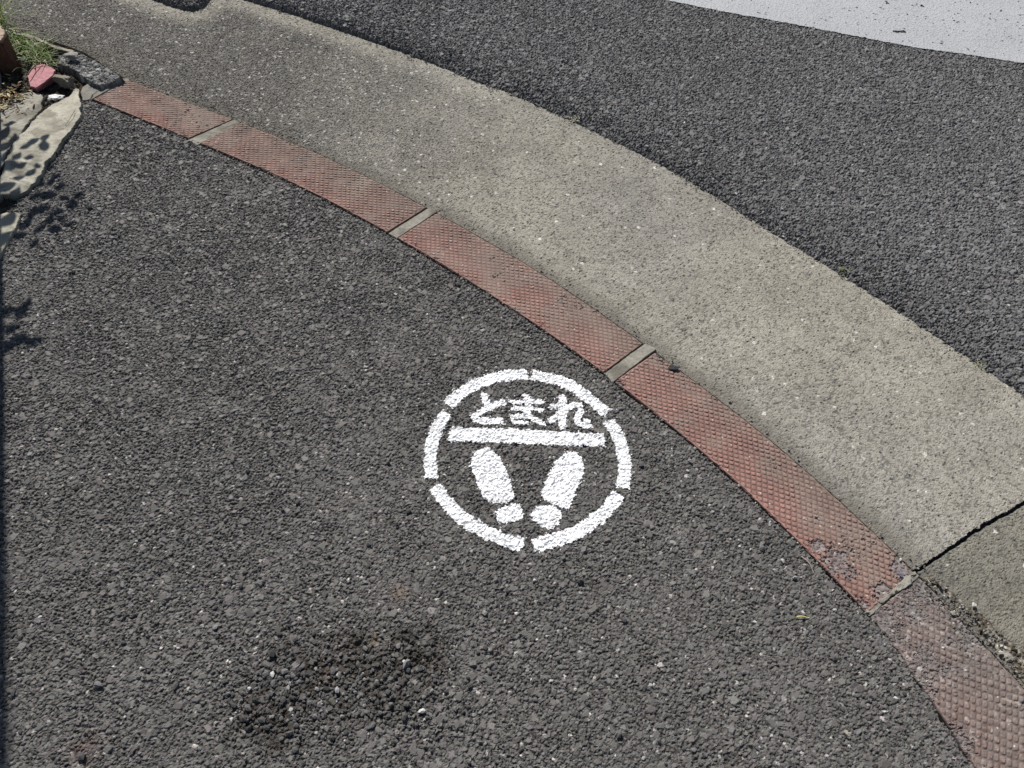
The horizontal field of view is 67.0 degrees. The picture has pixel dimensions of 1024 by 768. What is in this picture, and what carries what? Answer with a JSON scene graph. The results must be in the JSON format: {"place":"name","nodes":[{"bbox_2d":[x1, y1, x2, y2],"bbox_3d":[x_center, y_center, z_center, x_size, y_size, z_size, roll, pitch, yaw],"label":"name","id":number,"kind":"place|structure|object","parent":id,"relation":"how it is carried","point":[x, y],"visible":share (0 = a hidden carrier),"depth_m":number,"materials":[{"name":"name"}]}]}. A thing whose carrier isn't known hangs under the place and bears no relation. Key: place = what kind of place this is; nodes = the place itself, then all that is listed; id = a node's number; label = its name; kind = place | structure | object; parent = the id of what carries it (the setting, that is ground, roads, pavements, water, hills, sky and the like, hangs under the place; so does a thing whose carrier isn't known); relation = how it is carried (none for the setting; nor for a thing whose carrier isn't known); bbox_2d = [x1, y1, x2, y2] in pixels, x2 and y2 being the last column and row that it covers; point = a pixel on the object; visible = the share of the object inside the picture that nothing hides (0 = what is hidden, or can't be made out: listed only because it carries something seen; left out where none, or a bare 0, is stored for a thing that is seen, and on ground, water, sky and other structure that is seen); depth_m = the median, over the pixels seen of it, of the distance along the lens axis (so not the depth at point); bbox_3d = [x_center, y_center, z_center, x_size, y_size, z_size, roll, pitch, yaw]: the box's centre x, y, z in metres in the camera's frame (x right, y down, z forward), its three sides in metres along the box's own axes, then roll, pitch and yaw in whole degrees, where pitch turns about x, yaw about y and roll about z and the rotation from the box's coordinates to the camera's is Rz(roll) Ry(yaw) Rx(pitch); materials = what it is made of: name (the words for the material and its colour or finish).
{"place":"outdoors","nodes":[
{"label":"outdoors","id":0,"kind":"place"},
{"bbox_2d":[94,80,231,139],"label":"kerb block","id":1,"kind":"structure","parent":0,"point":[185,120],"depth_m":2.01,"materials":[{"name":"red concrete"}]},
{"bbox_2d":[201,123,425,234],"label":"kerb block","id":2,"kind":"structure","parent":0,"point":[381,207],"depth_m":1.89,"materials":[{"name":"red concrete"}]},
{"bbox_2d":[0,99,973,767],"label":"pavement","id":3,"kind":"structure","parent":0,"point":[374,343],"depth_m":1.34,"materials":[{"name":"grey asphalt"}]},
{"bbox_2d":[94,681,101,687],"bbox_3d":[-0.629,0.457,1.177,0.012,0.008,0.011,4,54,0],"label":"pebble","id":4,"kind":"object","parent":3,"relation":"on","point":[97,684],"visible":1,"depth_m":1.17,"materials":[{"name":"stone"}]},
{"bbox_2d":[422,368,633,552],"bbox_3d":[0.031,0.129,1.452,0.396,0.006,0.400,4,54,0],"label":"stop marking","id":5,"kind":"object","parent":3,"relation":"on","point":[561,482],"visible":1,"depth_m":1.45,"materials":[{"name":"white paint"}]},
{"bbox_2d":[844,730,849,738],"bbox_3d":[0.511,0.534,1.180,0.010,0.006,0.013,4,54,0],"label":"pebble","id":6,"kind":"object","parent":3,"relation":"on","point":[846,733],"visible":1,"depth_m":1.18,"materials":[{"name":"stone"}]},
{"bbox_2d":[398,214,642,374],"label":"kerb block","id":7,"kind":"structure","parent":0,"point":[579,327],"depth_m":1.69,"materials":[{"name":"red concrete"}]},
{"bbox_2d":[154,0,1023,397],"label":"road","id":8,"kind":"structure","parent":0,"point":[888,174],"depth_m":2.11,"materials":[{"name":"grey asphalt"}]},
{"bbox_2d":[669,0,1023,62],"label":"crossing stripe","id":9,"kind":"object","parent":8,"relation":"on","point":[927,32],"visible":1,"depth_m":2.43,"materials":[{"name":"white paint"}]},
{"bbox_2d":[390,223,1023,598],"bbox_3d":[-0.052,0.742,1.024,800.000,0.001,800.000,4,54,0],"label":"ground","id":10,"kind":"structure","parent":0,"point":[969,534],"depth_m":1.41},
{"bbox_2d":[0,35,104,213],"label":"soil","id":11,"kind":"structure","parent":10,"relation":"on","point":[7,205],"depth_m":2.07,"materials":[{"name":"brown soil"}]},
{"bbox_2d":[0,26,21,75],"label":"brick stub","id":12,"kind":"object","parent":11,"relation":"on","point":[8,58],"visible":0.99,"depth_m":2.06,"materials":[{"name":"brown brick"}]},
{"bbox_2d":[0,212,22,258],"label":"concrete patch","id":13,"kind":"object","parent":11,"relation":"on","point":[9,224],"visible":1,"depth_m":1.74,"materials":[{"name":"grey concrete"}]},
{"bbox_2d":[0,74,32,119],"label":"leaf litter","id":14,"kind":"object","parent":11,"relation":"on","point":[9,92],"visible":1,"depth_m":2.00,"materials":[{"name":"plant"}]},
{"bbox_2d":[0,92,44,173],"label":"concrete patch","id":15,"kind":"object","parent":11,"relation":"on","point":[12,128],"visible":1,"depth_m":1.97,"materials":[{"name":"grey concrete"}]},
{"bbox_2d":[0,0,45,30],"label":"grass tuft","id":16,"kind":"object","parent":11,"relation":"on","point":[2,21],"visible":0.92,"depth_m":2.18,"materials":[{"name":"green plant"}]},
{"bbox_2d":[0,22,62,70],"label":"grass tuft","id":17,"kind":"object","parent":11,"relation":"on","point":[36,51],"visible":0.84,"depth_m":2.13,"materials":[{"name":"green plant"}]},
{"bbox_2d":[1,26,74,54],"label":"kerb stone","id":18,"kind":"object","parent":11,"relation":"on","point":[62,50],"visible":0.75,"depth_m":2.16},
{"bbox_2d":[0,88,83,202],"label":"concrete patch","id":19,"kind":"object","parent":11,"relation":"on","point":[37,145],"visible":1,"depth_m":1.90,"materials":[{"name":"grey concrete"}]},
{"bbox_2d":[28,64,56,91],"bbox_3d":[-1.256,-0.816,2.059,0.076,0.020,0.104,4,54,0],"label":"brick piece","id":20,"kind":"object","parent":11,"relation":"on","point":[40,77],"visible":0.87,"depth_m":2.05,"materials":[{"name":"pink brick"}]},
{"bbox_2d":[27,58,45,74],"bbox_3d":[-1.270,-0.848,2.063,0.007,0.005,0.083,10,54,4],"label":"stalk","id":21,"kind":"object","parent":20,"relation":"on","point":[34,66],"visible":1,"depth_m":2.06,"materials":[{"name":"green plant"}]},
{"bbox_2d":[48,94,63,99],"bbox_3d":[-1.193,-0.751,2.025,0.042,0.009,0.019,-11,55,-11],"label":"plaster chip","id":22,"kind":"object","parent":11,"relation":"on","point":[54,97],"visible":1,"depth_m":2.02,"materials":[{"name":"stone"}]},
{"bbox_2d":[52,74,73,88],"bbox_3d":[-1.191,-0.805,2.053,0.058,0.033,0.031,16,55,8],"label":"rubble stone","id":23,"kind":"object","parent":11,"relation":"on","point":[65,81],"visible":1,"depth_m":2.04,"materials":[{"name":"beige stone"}]},
{"bbox_2d":[80,84,100,101],"bbox_3d":[-1.112,-0.767,2.045,0.064,0.014,0.078,4,54,0],"label":"concrete patch","id":24,"kind":"object","parent":11,"relation":"on","point":[88,92],"visible":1,"depth_m":2.04,"materials":[{"name":"grey concrete"}]},
{"bbox_2d":[57,52,124,88],"bbox_3d":[-1.146,-0.845,2.096,0.226,0.034,0.084,31,58,18],"label":"kerb stone","id":25,"kind":"object","parent":11,"relation":"on","point":[86,70],"visible":0.94,"depth_m":2.08,"materials":[{"name":"stone"}]},
{"bbox_2d":[64,51,78,60],"bbox_3d":[-1.192,-0.889,2.097,0.032,0.016,0.034,-31,61,-23],"label":"rubble stone","id":26,"kind":"object","parent":25,"relation":"on","point":[71,55],"visible":1,"depth_m":2.09,"materials":[{"name":"grey stone"}]},
{"bbox_2d":[91,78,130,100],"bbox_3d":[-1.076,-0.788,2.062,0.025,0.008,0.124,32,59,19],"label":"mortar joint","id":27,"kind":"object","parent":11,"relation":"on","point":[100,93],"visible":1,"depth_m":2.05,"materials":[{"name":"grey concrete"}]},
{"bbox_2d":[0,0,207,79],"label":"gutter","id":28,"kind":"object","parent":10,"relation":"on","point":[130,39],"visible":0.97,"depth_m":2.23,"materials":[{"name":"concrete"}]},
{"bbox_2d":[189,120,239,144],"bbox_3d":[-0.755,-0.640,1.972,0.138,0.008,0.035,-37,64,-25],"label":"mortar joint","id":29,"kind":"object","parent":10,"relation":"on","point":[213,132],"visible":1,"depth_m":1.97,"materials":[{"name":"grey concrete"}]},
{"bbox_2d":[388,208,437,238],"bbox_3d":[-0.230,-0.376,1.807,0.029,0.007,0.136,38,61,22],"label":"mortar joint","id":30,"kind":"object","parent":10,"relation":"on","point":[407,226],"visible":1,"depth_m":1.80,"materials":[{"name":"grey concrete"}]},
{"bbox_2d":[131,0,1023,570],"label":"gutter","id":31,"kind":"object","parent":10,"relation":"on","point":[901,432],"visible":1,"depth_m":1.77,"materials":[{"name":"concrete"}]},
{"bbox_2d":[43,3,1023,676],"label":"loose grit","id":32,"kind":"object","parent":31,"relation":"on","point":[1001,651],"visible":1,"depth_m":1.38,"materials":[{"name":"gravel"}]},
{"bbox_2d":[604,344,655,381],"bbox_3d":[0.243,-0.045,1.591,0.136,0.007,0.029,-35,63,-25],"label":"mortar joint","id":33,"kind":"object","parent":10,"relation":"on","point":[627,364],"visible":1,"depth_m":1.59,"materials":[{"name":"grey concrete"}]},
{"bbox_2d":[864,572,918,616],"bbox_3d":[0.648,0.358,1.319,0.136,0.010,0.016,-27,60,-20],"label":"mortar joint","id":34,"kind":"object","parent":10,"relation":"on","point":[907,581],"visible":1,"depth_m":1.32,"materials":[{"name":"grey concrete"}]},
{"bbox_2d":[917,506,1023,688],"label":"gutter","id":35,"kind":"object","parent":10,"relation":"on","point":[983,569],"visible":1,"depth_m":1.34,"materials":[{"name":"concrete"}]},
{"bbox_2d":[920,576,1023,685],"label":"dirt","id":36,"kind":"structure","parent":35,"relation":"on","point":[1013,650],"depth_m":1.28,"materials":[{"name":"soil"}]},
{"bbox_2d":[614,353,912,611],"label":"kerb block","id":37,"kind":"structure","parent":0,"point":[862,563],"depth_m":1.44,"materials":[{"name":"red concrete"}]},
{"bbox_2d":[668,365,679,370],"bbox_3d":[0.332,-0.033,1.581,0.026,0.006,0.012,13,54,6],"label":"asphalt chip","id":38,"kind":"object","parent":37,"relation":"on","point":[673,367],"visible":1,"depth_m":1.58,"materials":[{"name":"black asphalt"}]},
{"bbox_2d":[869,578,1023,767],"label":"kerb block","id":39,"kind":"structure","parent":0,"point":[967,683],"depth_m":1.24,"materials":[{"name":"red concrete"}]}
]}

